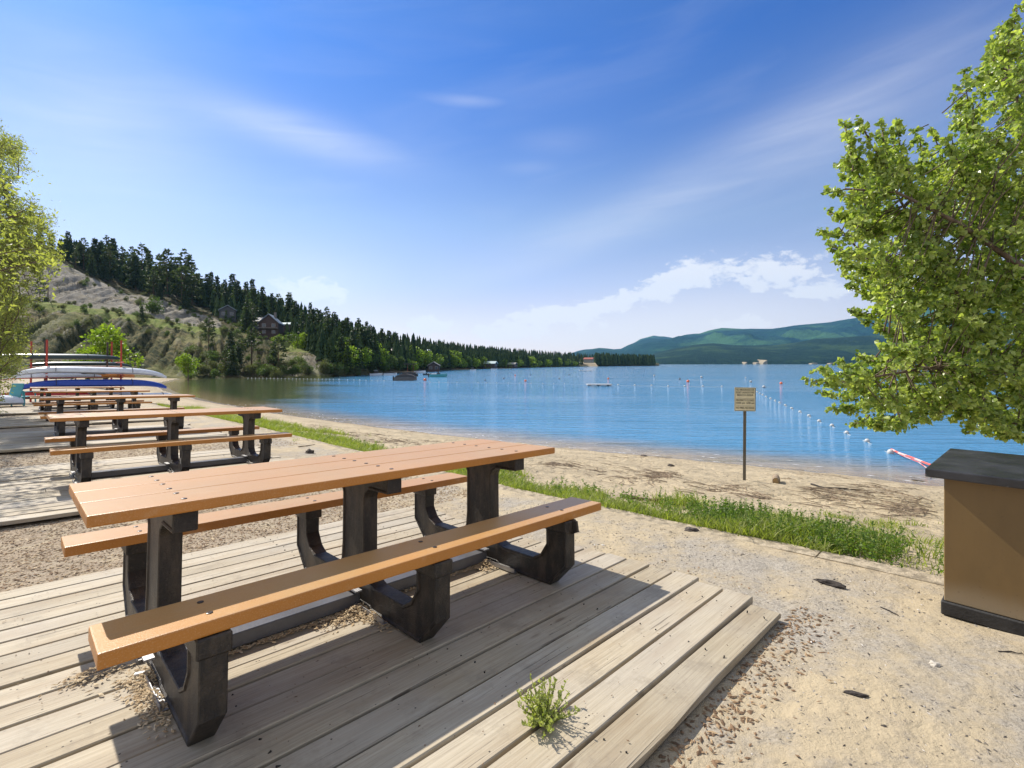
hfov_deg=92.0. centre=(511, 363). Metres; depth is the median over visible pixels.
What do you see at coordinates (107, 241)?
pine tree
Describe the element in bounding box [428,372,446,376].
motorboat
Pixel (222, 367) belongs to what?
bush
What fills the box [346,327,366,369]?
fir tree
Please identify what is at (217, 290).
fir tree
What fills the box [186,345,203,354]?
bush
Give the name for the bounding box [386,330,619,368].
forest
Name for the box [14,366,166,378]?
kayak
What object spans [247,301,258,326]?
pine tree
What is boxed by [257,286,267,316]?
fir tree
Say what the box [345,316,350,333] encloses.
fir tree
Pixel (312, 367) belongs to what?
bush
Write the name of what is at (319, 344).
hill forest
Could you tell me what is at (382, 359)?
broadleaf tree
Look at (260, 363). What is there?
bush
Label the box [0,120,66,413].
willow tree
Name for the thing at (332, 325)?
fir tree
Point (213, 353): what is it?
bush
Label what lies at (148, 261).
fir tree
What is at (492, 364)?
cabin
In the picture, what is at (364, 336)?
fir tree
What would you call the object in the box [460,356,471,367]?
broadleaf tree
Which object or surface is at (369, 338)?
fir tree
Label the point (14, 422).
wooden deck
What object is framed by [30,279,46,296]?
pine tree
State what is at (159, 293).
fir tree
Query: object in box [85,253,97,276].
fir tree
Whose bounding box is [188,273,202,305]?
pine tree
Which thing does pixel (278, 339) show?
bush
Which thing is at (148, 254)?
pine tree
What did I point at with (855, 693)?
bark piece
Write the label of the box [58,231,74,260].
fir tree
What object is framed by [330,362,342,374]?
bush
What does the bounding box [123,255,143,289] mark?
fir tree
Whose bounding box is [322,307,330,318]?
pine tree
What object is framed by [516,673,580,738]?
weed plant
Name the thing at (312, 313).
fir tree
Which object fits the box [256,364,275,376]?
bush
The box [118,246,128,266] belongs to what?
pine tree
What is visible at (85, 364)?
kayak
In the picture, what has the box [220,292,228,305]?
fir tree
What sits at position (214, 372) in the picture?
bush
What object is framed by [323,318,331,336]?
fir tree
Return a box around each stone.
[305,449,313,453]
[929,660,940,666]
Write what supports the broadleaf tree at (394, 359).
on the hillside
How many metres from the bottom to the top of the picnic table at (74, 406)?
0.755 m
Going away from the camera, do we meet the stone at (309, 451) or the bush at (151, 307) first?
the stone at (309, 451)
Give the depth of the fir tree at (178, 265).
209.45 m
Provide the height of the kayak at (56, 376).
0.303 m
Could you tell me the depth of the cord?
17.78 m
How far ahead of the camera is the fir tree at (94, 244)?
198.80 m
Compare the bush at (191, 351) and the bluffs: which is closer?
the bush at (191, 351)
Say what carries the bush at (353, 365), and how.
on the hillside
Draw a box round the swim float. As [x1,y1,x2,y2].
[887,449,893,453]
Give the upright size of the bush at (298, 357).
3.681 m
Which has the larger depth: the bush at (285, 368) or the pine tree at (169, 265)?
the pine tree at (169, 265)
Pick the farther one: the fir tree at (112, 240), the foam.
the fir tree at (112, 240)
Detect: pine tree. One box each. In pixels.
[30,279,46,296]
[70,250,81,266]
[74,238,91,268]
[96,235,118,251]
[99,243,120,280]
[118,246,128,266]
[121,246,138,287]
[128,242,153,269]
[144,268,163,293]
[152,253,166,280]
[153,248,177,296]
[167,266,197,302]
[174,248,198,278]
[175,265,194,296]
[185,264,200,286]
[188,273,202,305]
[194,273,203,294]
[199,315,216,349]
[220,347,229,366]
[234,339,246,363]
[239,327,262,364]
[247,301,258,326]
[267,335,288,361]
[274,293,282,305]
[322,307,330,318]
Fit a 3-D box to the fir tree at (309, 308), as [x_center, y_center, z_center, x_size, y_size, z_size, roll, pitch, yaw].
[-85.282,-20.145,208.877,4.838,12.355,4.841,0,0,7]
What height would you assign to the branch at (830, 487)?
0.117 m
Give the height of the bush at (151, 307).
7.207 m
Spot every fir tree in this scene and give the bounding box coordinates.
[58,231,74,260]
[73,242,87,267]
[84,238,98,268]
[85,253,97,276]
[94,242,110,272]
[97,255,115,280]
[108,238,120,274]
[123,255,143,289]
[139,306,145,321]
[140,263,156,293]
[141,260,155,289]
[156,281,164,298]
[170,259,183,296]
[179,287,192,309]
[196,273,214,304]
[197,286,206,306]
[208,289,212,304]
[209,271,214,285]
[209,275,221,309]
[219,279,229,301]
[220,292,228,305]
[220,330,235,357]
[224,346,240,375]
[226,274,236,295]
[229,279,244,304]
[234,343,244,369]
[238,298,253,332]
[241,281,249,301]
[244,278,258,300]
[247,286,261,316]
[247,323,256,346]
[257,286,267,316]
[268,293,275,315]
[268,341,277,365]
[281,292,294,319]
[291,300,300,319]
[294,310,306,342]
[302,315,311,338]
[307,302,312,319]
[309,308,319,325]
[316,310,322,325]
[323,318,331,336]
[329,312,338,328]
[329,319,335,334]
[336,335,346,367]
[339,321,348,336]
[343,345,353,373]
[344,319,349,337]
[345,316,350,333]
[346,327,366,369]
[357,327,366,342]
[360,329,369,351]
[365,328,379,365]
[367,353,375,371]
[372,333,383,366]
[379,328,385,344]
[385,330,392,346]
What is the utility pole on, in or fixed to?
on the hillside
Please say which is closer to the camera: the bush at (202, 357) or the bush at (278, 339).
the bush at (202, 357)
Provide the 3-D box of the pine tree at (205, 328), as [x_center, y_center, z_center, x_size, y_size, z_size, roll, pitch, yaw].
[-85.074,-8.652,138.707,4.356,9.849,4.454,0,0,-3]
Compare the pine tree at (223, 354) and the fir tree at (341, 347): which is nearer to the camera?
the pine tree at (223, 354)
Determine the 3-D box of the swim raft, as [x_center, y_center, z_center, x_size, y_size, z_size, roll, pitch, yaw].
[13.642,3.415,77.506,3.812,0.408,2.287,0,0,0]
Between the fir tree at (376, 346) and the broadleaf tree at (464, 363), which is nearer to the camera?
the fir tree at (376, 346)
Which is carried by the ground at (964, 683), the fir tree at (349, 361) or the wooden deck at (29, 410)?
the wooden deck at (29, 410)
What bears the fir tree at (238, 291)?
on the hillside
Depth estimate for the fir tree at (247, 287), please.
206.23 m
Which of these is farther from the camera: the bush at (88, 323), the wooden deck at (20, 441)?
the bush at (88, 323)
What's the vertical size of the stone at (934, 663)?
0.027 m
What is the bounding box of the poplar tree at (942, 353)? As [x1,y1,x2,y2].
[800,0,1023,444]
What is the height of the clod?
0.043 m
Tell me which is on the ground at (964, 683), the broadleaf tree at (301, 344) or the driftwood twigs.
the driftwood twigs
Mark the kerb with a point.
(893, 570)
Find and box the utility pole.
[46,279,50,299]
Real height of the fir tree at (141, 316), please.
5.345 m
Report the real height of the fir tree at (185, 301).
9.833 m
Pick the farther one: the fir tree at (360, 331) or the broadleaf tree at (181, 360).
the fir tree at (360, 331)
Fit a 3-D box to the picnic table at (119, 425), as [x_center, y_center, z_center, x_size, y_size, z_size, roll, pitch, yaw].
[-8.002,1.039,10.130,1.582,0.755,2.440,-1,-2,45]
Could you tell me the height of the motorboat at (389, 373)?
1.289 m
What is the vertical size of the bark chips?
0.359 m
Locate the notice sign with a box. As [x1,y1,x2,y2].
[734,387,755,479]
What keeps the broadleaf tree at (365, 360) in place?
on the hillside
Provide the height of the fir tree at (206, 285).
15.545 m
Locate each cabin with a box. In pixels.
[483,361,497,368]
[505,363,517,367]
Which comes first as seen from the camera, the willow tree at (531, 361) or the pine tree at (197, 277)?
the pine tree at (197, 277)
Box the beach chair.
[9,383,35,405]
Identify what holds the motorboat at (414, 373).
on the lake
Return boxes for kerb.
[146,403,943,585]
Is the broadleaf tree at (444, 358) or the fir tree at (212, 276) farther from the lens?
the broadleaf tree at (444, 358)
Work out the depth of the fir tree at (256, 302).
177.91 m
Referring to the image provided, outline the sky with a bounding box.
[0,0,1023,353]
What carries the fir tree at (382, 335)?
on the hillside
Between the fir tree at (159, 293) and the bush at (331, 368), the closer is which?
the bush at (331, 368)
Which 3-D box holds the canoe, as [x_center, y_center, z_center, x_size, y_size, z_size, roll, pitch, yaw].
[-20.895,-0.322,22.611,0.838,0.297,4.700,0,0,45]
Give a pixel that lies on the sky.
(561, 176)
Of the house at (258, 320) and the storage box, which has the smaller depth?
the storage box
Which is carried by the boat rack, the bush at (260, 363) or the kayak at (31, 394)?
the kayak at (31, 394)
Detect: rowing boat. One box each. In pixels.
[0,395,23,404]
[51,392,140,400]
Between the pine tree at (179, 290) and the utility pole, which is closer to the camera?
the utility pole
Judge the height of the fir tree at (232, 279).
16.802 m
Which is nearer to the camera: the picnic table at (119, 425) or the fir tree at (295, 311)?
the picnic table at (119, 425)
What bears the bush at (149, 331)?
on the hillside
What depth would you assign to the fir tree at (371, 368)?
154.92 m
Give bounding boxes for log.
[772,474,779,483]
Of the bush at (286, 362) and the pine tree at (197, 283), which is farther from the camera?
the pine tree at (197, 283)
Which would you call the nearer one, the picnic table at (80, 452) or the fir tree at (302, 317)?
the picnic table at (80, 452)
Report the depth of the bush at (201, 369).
117.97 m
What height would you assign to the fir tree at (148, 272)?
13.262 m
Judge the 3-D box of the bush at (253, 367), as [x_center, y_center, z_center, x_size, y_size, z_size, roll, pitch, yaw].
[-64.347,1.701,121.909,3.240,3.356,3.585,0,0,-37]
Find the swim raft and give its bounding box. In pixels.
[586,384,612,385]
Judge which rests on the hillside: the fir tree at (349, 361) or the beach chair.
the fir tree at (349, 361)
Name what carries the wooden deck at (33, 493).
on the ground at (964, 683)
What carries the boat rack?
on the ground at (964, 683)
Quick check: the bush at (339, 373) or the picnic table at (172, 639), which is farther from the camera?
the bush at (339, 373)
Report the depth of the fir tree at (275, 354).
130.26 m
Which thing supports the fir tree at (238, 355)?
on the hillside
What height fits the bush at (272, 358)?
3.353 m
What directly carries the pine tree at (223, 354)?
on the hillside
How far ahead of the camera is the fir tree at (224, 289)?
210.66 m
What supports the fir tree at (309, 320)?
on the hillside
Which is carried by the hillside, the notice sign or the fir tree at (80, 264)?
the fir tree at (80, 264)
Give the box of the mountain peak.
[636,336,670,341]
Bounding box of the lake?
[163,364,1023,484]
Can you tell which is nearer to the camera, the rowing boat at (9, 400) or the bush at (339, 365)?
the rowing boat at (9, 400)
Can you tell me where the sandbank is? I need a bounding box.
[579,362,596,365]
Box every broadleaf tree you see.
[73,323,144,367]
[174,352,199,379]
[284,331,304,349]
[292,332,307,348]
[328,346,346,364]
[341,345,360,367]
[344,341,371,365]
[365,346,378,365]
[377,350,387,366]
[378,343,389,358]
[379,358,393,370]
[389,354,397,370]
[395,356,405,370]
[407,358,418,370]
[409,345,424,367]
[422,349,432,368]
[431,353,443,363]
[440,355,447,368]
[450,350,461,368]
[457,351,467,367]
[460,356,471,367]
[470,357,480,367]
[479,357,490,368]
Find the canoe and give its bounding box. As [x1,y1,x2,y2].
[2,354,119,359]
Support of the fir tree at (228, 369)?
on the hillside
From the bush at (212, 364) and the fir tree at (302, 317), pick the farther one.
the fir tree at (302, 317)
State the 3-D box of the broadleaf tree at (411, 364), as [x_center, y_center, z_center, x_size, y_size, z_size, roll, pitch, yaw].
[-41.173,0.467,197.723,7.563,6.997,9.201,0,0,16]
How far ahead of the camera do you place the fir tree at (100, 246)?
198.19 m
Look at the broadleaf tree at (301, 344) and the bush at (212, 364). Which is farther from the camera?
the broadleaf tree at (301, 344)
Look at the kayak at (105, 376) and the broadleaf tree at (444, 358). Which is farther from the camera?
the broadleaf tree at (444, 358)
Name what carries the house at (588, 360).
on the sandbank
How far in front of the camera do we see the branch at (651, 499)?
5.92 m
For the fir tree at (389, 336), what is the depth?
215.28 m
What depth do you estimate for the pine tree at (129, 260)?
201.47 m
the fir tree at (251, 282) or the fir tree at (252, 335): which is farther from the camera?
the fir tree at (251, 282)
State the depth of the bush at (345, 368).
134.65 m
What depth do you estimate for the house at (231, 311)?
183.07 m
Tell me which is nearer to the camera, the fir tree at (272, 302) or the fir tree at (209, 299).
the fir tree at (272, 302)
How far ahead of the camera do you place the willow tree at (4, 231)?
8.25 m
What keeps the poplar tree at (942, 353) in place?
on the ground at (964, 683)
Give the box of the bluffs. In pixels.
[742,360,832,363]
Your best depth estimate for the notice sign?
10.01 m
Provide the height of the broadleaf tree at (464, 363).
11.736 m
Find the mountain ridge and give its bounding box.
[572,308,1005,356]
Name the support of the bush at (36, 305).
on the hillside
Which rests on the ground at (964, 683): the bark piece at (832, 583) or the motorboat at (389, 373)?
the bark piece at (832, 583)
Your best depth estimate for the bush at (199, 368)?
117.72 m
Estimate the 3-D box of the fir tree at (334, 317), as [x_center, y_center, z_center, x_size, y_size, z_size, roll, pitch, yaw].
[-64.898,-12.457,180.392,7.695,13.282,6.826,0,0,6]
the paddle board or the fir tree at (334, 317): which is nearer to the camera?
the paddle board
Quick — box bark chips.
[0,438,878,767]
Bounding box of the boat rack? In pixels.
[29,340,124,401]
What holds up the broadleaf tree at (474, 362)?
on the hillside
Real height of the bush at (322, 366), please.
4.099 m
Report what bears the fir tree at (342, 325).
on the hillside
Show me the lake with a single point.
(643, 416)
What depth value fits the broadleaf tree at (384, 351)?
168.16 m
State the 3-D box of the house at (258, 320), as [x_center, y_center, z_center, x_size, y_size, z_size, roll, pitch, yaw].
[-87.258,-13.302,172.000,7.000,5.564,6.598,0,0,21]
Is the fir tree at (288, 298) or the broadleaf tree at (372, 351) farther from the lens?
the fir tree at (288, 298)
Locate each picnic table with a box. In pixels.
[29,387,123,409]
[32,390,151,420]
[38,394,194,436]
[44,407,291,482]
[61,439,600,746]
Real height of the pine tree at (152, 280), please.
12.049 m
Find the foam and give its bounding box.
[228,404,934,482]
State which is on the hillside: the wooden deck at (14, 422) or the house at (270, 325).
the house at (270, 325)
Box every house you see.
[218,305,236,321]
[252,317,262,329]
[257,312,284,339]
[283,322,297,332]
[584,357,593,362]
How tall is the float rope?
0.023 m
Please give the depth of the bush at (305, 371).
122.86 m
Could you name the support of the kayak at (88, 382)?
on the boat rack
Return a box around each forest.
[55,238,395,367]
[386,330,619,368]
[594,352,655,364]
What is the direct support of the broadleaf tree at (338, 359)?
on the hillside
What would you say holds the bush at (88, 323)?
on the hillside
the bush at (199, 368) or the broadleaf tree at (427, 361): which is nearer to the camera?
the bush at (199, 368)
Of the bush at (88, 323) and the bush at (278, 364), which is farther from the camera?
the bush at (88, 323)
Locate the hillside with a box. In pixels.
[0,247,658,378]
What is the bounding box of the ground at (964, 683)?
[0,375,1023,767]
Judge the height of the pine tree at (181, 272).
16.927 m
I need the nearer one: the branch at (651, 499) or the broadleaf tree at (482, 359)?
the branch at (651, 499)
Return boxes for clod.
[684,527,698,531]
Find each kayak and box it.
[1,390,89,398]
[3,373,122,379]
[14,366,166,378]
[23,361,131,367]
[23,379,166,389]
[85,374,134,378]
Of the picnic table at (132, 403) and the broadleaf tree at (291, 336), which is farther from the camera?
the broadleaf tree at (291, 336)
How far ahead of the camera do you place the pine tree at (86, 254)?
196.10 m
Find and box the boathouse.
[427,362,440,371]
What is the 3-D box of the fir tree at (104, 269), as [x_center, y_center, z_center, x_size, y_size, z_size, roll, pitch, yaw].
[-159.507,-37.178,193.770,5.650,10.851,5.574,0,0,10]
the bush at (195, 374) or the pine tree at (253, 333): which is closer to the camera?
the bush at (195, 374)
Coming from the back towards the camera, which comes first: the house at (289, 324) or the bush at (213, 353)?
the house at (289, 324)
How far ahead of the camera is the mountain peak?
8147.80 m
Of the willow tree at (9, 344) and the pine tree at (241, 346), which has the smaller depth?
the willow tree at (9, 344)
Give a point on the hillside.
(55, 319)
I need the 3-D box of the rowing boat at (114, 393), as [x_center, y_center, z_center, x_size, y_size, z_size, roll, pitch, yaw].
[-19.482,1.479,23.180,1.038,0.408,3.600,0,0,45]
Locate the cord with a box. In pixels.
[891,448,929,464]
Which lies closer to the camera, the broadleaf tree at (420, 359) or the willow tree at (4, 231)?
the willow tree at (4, 231)
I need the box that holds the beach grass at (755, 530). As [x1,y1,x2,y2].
[156,402,943,574]
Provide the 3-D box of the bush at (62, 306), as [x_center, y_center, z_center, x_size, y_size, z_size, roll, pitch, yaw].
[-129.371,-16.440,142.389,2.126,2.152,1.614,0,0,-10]
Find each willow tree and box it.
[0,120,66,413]
[0,156,78,340]
[528,356,537,367]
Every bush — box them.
[32,302,41,307]
[59,303,67,308]
[70,319,80,325]
[84,320,93,327]
[138,297,163,314]
[145,328,155,334]
[184,345,198,350]
[185,370,200,378]
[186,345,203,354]
[195,364,206,375]
[198,365,207,374]
[199,351,207,362]
[201,366,211,375]
[206,350,219,360]
[206,360,218,369]
[208,354,217,360]
[210,369,224,377]
[219,360,239,372]
[244,364,257,375]
[252,360,262,369]
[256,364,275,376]
[266,354,277,364]
[269,368,283,377]
[270,334,283,342]
[276,361,288,367]
[279,365,287,374]
[282,358,295,365]
[287,365,297,375]
[291,355,305,366]
[291,363,302,375]
[299,362,310,374]
[302,361,313,371]
[315,361,329,373]
[320,362,333,373]
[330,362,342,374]
[333,365,342,376]
[343,363,349,373]
[344,363,359,373]
[354,368,360,375]
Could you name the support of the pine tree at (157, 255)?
on the hillside
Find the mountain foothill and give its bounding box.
[652,326,1018,363]
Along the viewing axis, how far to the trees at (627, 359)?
683.28 m
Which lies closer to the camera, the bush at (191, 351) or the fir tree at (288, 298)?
the bush at (191, 351)
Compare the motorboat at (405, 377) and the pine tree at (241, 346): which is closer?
the motorboat at (405, 377)
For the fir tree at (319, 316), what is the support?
on the hillside
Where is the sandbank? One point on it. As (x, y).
(591, 364)
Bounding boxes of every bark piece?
[813,579,845,587]
[844,690,868,697]
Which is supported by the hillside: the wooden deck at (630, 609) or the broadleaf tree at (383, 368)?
the broadleaf tree at (383, 368)
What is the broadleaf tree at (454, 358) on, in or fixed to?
on the hillside
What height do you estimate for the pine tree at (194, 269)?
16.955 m
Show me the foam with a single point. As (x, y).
(655, 452)
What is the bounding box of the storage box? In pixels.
[925,448,1023,636]
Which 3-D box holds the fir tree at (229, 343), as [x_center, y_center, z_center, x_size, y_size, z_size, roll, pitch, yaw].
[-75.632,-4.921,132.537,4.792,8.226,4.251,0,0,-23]
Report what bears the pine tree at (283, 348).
on the hillside
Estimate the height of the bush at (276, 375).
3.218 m
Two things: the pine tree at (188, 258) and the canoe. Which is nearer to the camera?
the canoe
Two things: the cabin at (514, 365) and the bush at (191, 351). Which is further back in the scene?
the cabin at (514, 365)
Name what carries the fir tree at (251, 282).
on the hillside
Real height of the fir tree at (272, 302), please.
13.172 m
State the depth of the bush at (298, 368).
122.74 m
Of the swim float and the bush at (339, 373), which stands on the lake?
the swim float
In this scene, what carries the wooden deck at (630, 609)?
on the ground at (964, 683)
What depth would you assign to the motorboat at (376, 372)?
146.13 m
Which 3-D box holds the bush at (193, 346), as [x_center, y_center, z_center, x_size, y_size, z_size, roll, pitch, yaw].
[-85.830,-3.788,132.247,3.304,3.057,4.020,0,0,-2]
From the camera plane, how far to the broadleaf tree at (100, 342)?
44.39 m
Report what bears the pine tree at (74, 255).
on the hillside
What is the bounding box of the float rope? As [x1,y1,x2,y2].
[271,378,701,386]
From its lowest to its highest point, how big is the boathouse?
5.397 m
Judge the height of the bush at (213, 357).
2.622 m
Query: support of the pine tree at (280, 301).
on the hillside
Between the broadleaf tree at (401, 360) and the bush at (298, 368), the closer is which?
the bush at (298, 368)
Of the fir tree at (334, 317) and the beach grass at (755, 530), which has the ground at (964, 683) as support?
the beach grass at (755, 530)
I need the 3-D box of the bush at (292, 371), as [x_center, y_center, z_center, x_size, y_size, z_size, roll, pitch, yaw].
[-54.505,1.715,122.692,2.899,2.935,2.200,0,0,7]
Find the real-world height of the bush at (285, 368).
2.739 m
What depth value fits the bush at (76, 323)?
131.00 m
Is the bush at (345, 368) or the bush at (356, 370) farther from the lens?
the bush at (356, 370)
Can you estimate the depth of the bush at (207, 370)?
118.05 m
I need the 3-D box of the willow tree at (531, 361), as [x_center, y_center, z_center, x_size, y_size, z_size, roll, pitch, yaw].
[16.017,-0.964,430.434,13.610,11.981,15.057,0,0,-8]
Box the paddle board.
[138,392,170,394]
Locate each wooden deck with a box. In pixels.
[0,405,127,414]
[0,416,163,427]
[0,423,226,453]
[0,446,293,525]
[0,506,780,767]
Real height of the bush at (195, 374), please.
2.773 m
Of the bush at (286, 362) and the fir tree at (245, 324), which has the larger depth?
the fir tree at (245, 324)
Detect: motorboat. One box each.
[369,370,382,374]
[383,372,396,374]
[393,374,416,380]
[400,372,417,375]
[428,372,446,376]
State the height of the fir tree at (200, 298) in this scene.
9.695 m
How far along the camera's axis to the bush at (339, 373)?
129.48 m
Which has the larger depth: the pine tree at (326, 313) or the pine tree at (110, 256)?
the pine tree at (326, 313)
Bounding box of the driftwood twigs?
[291,423,937,520]
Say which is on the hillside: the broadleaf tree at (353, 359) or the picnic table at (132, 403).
the broadleaf tree at (353, 359)
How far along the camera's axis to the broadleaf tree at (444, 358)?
253.60 m
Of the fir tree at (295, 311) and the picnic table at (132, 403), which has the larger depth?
the fir tree at (295, 311)
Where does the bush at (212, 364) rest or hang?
on the hillside
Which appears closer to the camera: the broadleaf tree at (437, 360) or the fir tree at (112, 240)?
the fir tree at (112, 240)
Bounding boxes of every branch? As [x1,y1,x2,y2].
[622,495,664,501]
[810,483,854,489]
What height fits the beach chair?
0.892 m
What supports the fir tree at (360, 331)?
on the hillside

